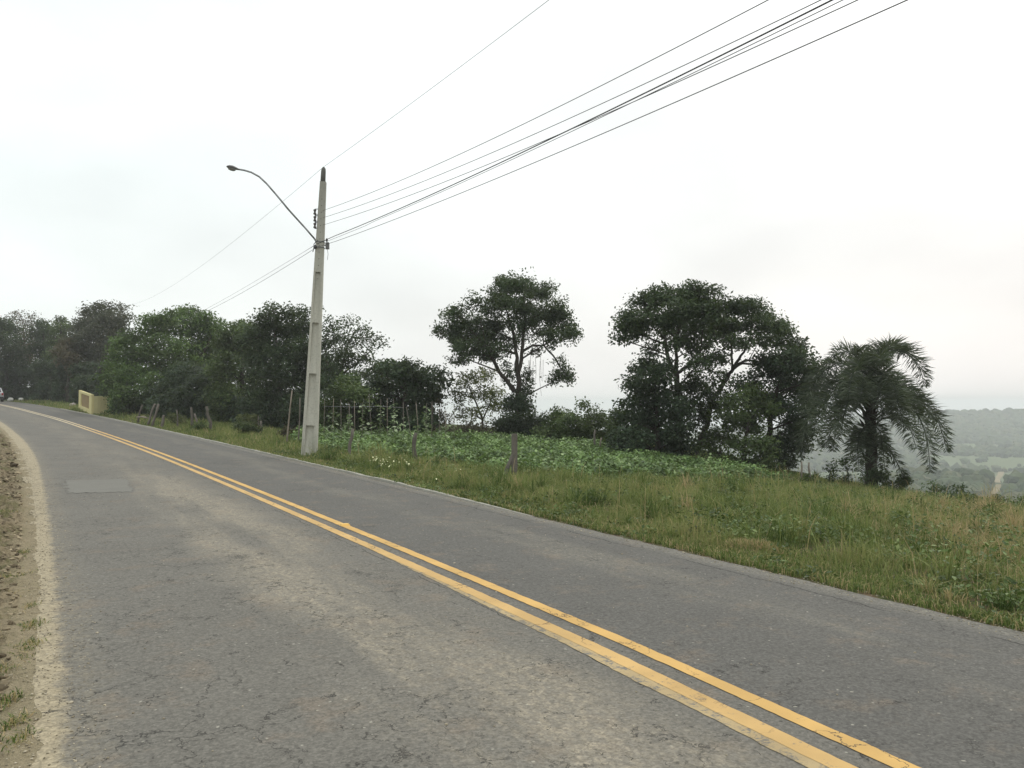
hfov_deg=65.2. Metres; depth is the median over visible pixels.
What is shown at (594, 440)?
fence post
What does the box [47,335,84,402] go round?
wood tree
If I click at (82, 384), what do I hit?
undergrowth bush
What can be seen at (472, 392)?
young tree
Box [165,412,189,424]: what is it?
shrub
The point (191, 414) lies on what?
wooden post
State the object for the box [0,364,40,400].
undergrowth bush
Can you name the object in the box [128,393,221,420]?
undergrowth bush
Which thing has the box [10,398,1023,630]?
verge grass
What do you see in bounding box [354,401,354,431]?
bean stake
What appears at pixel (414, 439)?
fence post
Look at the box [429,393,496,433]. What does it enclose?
twiggy shrub
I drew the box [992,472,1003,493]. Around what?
dirt track
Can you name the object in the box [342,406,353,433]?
bean stake
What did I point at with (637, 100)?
power line
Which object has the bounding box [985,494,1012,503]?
shrub
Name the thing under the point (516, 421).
ivy clad shrub
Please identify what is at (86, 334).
wood tree
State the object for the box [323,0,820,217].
power line
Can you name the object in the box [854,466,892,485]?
shrub
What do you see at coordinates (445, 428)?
bean stake
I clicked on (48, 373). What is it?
undergrowth bush
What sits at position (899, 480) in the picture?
shrub
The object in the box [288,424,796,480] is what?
bean crop
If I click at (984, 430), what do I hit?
valley woods
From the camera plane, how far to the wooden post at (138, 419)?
46.43 m
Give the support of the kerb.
on the road
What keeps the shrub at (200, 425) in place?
on the ground at (14, 636)
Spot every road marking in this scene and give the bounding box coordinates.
[0,404,920,767]
[2,405,857,767]
[375,551,828,767]
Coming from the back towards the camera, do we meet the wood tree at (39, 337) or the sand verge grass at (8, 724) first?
the wood tree at (39, 337)
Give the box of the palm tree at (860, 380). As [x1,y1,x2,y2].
[793,334,957,485]
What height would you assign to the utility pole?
8.982 m
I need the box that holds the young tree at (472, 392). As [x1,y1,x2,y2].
[447,366,508,430]
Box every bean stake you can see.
[326,398,339,435]
[335,424,344,437]
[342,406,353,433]
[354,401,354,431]
[357,402,370,436]
[364,400,373,435]
[372,402,386,435]
[383,398,401,436]
[400,403,408,438]
[406,406,415,435]
[412,405,419,435]
[420,403,433,436]
[436,412,449,436]
[440,412,454,442]
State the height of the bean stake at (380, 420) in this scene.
1.894 m
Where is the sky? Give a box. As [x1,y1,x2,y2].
[0,0,1023,431]
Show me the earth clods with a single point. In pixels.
(4, 681)
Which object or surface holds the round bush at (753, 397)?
on the ground at (14, 636)
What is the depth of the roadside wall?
58.02 m
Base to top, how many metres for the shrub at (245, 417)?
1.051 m
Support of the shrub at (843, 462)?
on the ground at (14, 636)
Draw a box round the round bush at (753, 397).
[690,380,787,472]
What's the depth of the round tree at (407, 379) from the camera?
36.37 m
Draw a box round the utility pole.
[226,165,328,455]
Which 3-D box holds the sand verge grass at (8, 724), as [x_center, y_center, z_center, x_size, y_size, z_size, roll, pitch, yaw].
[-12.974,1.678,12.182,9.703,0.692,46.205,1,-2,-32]
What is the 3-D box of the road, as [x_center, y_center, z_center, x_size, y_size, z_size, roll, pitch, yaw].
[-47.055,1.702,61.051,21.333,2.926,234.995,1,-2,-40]
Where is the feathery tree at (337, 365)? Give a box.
[304,314,394,404]
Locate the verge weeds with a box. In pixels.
[274,444,1023,626]
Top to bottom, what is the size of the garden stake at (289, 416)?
2.158 m
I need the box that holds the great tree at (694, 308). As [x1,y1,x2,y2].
[608,278,814,456]
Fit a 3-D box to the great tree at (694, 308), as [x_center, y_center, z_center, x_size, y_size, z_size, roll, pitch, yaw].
[8.251,-0.311,32.833,8.634,7.592,6.104,0,-1,0]
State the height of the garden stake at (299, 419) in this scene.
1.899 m
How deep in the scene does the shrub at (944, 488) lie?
23.89 m
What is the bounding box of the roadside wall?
[79,390,126,413]
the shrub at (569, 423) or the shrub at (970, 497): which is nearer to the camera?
the shrub at (970, 497)
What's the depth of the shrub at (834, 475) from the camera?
27.28 m
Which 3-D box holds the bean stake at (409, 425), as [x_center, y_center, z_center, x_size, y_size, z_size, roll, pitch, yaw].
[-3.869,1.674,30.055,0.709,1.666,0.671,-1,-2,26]
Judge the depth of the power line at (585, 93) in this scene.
11.29 m
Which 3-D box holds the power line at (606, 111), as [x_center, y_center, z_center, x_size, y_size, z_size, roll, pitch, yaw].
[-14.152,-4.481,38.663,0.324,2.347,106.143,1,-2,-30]
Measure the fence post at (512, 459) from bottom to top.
1.306 m
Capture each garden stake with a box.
[286,390,292,441]
[298,398,300,439]
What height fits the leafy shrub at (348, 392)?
3.591 m
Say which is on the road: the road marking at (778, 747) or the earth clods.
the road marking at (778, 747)
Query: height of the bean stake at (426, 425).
1.792 m
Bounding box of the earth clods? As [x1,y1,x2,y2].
[0,440,23,740]
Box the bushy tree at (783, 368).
[726,343,832,470]
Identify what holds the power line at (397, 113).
attached to the utility pole
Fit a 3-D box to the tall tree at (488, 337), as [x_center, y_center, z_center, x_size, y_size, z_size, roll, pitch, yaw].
[-0.257,-1.416,40.367,7.648,8.755,5.714,0,-1,0]
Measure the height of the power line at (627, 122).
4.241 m
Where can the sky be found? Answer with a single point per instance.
(864, 180)
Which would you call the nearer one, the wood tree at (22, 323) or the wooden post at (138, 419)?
the wooden post at (138, 419)
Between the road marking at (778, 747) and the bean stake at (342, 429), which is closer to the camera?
the road marking at (778, 747)
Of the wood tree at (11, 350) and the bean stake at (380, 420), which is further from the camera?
the wood tree at (11, 350)
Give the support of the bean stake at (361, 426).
on the ground at (14, 636)
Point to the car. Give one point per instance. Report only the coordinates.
(1, 396)
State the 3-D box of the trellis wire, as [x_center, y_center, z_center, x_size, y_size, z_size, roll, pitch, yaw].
[-5.647,0.878,30.538,3.037,0.058,0.112,0,-1,0]
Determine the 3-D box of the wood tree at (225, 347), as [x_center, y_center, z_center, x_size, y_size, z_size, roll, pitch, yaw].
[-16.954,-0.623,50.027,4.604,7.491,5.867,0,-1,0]
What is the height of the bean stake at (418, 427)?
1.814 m
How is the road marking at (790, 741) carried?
on the road
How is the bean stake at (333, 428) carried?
on the ground at (14, 636)
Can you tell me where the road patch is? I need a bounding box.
[62,479,133,493]
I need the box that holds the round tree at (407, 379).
[354,354,455,432]
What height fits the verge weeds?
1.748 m
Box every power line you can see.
[162,0,548,291]
[169,0,832,327]
[173,0,907,324]
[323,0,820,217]
[324,0,857,224]
[325,0,767,209]
[331,0,842,239]
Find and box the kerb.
[60,408,534,516]
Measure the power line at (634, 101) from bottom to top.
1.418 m
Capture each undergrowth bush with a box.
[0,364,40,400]
[23,358,102,402]
[66,371,130,403]
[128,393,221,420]
[214,391,323,429]
[301,408,450,433]
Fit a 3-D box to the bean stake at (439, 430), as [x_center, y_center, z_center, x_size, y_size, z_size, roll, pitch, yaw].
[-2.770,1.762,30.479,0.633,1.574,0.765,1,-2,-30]
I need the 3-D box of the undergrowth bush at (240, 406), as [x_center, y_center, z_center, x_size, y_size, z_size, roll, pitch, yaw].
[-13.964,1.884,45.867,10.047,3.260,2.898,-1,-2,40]
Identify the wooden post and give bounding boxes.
[137,405,142,422]
[147,404,155,424]
[151,404,158,425]
[160,415,164,427]
[190,407,193,425]
[205,406,211,428]
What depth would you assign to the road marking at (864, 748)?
5.30 m
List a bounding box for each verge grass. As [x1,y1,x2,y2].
[0,470,55,752]
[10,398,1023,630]
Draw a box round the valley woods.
[711,407,1023,501]
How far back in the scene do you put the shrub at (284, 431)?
32.92 m
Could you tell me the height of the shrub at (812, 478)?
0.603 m
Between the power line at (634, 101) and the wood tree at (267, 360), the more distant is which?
the wood tree at (267, 360)
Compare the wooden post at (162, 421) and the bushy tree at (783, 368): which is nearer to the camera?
the bushy tree at (783, 368)
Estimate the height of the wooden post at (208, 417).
1.380 m
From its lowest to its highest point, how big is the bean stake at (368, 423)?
2.068 m
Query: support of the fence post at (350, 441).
on the ground at (14, 636)
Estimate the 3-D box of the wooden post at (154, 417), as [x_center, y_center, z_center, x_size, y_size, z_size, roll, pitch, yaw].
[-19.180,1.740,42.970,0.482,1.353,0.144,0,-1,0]
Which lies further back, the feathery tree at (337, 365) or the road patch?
the feathery tree at (337, 365)
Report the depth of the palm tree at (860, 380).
27.12 m
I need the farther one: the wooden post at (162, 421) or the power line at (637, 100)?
the wooden post at (162, 421)
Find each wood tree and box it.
[0,314,35,398]
[6,309,41,384]
[21,317,52,383]
[40,315,74,382]
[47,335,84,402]
[60,299,139,390]
[87,357,167,415]
[97,302,230,377]
[141,358,226,419]
[194,317,270,422]
[230,299,331,427]
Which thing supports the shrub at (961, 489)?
on the ground at (14, 636)
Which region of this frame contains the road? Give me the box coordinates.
[0,401,1023,767]
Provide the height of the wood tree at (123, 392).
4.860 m
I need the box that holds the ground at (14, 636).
[0,400,1023,767]
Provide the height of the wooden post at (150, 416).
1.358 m
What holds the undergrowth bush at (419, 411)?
on the ground at (14, 636)
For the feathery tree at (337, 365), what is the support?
on the ground at (14, 636)
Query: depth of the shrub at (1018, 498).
21.05 m
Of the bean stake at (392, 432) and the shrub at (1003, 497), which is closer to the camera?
the shrub at (1003, 497)
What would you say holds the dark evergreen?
on the ground at (14, 636)
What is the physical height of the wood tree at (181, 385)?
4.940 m
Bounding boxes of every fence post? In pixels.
[348,429,353,454]
[412,432,417,459]
[504,434,516,475]
[593,429,595,446]
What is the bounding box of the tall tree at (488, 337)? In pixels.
[429,267,584,415]
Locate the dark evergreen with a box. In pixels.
[602,352,703,458]
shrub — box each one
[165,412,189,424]
[188,420,209,429]
[231,418,265,434]
[236,413,259,424]
[276,426,296,436]
[319,369,384,431]
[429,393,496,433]
[487,389,552,439]
[529,396,631,442]
[799,473,820,483]
[822,458,842,482]
[836,455,854,484]
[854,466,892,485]
[872,470,913,490]
[921,479,957,495]
[946,482,976,499]
[953,491,985,502]
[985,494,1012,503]
[1007,493,1023,505]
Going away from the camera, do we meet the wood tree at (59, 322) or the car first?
the car
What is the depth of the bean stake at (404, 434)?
30.14 m
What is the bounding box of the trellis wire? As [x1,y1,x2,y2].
[324,406,402,407]
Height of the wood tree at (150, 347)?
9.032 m
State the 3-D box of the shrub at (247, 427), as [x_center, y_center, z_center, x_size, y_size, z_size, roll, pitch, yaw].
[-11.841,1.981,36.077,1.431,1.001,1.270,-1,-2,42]
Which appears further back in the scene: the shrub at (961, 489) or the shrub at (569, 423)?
the shrub at (569, 423)
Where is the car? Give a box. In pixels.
[0,388,3,401]

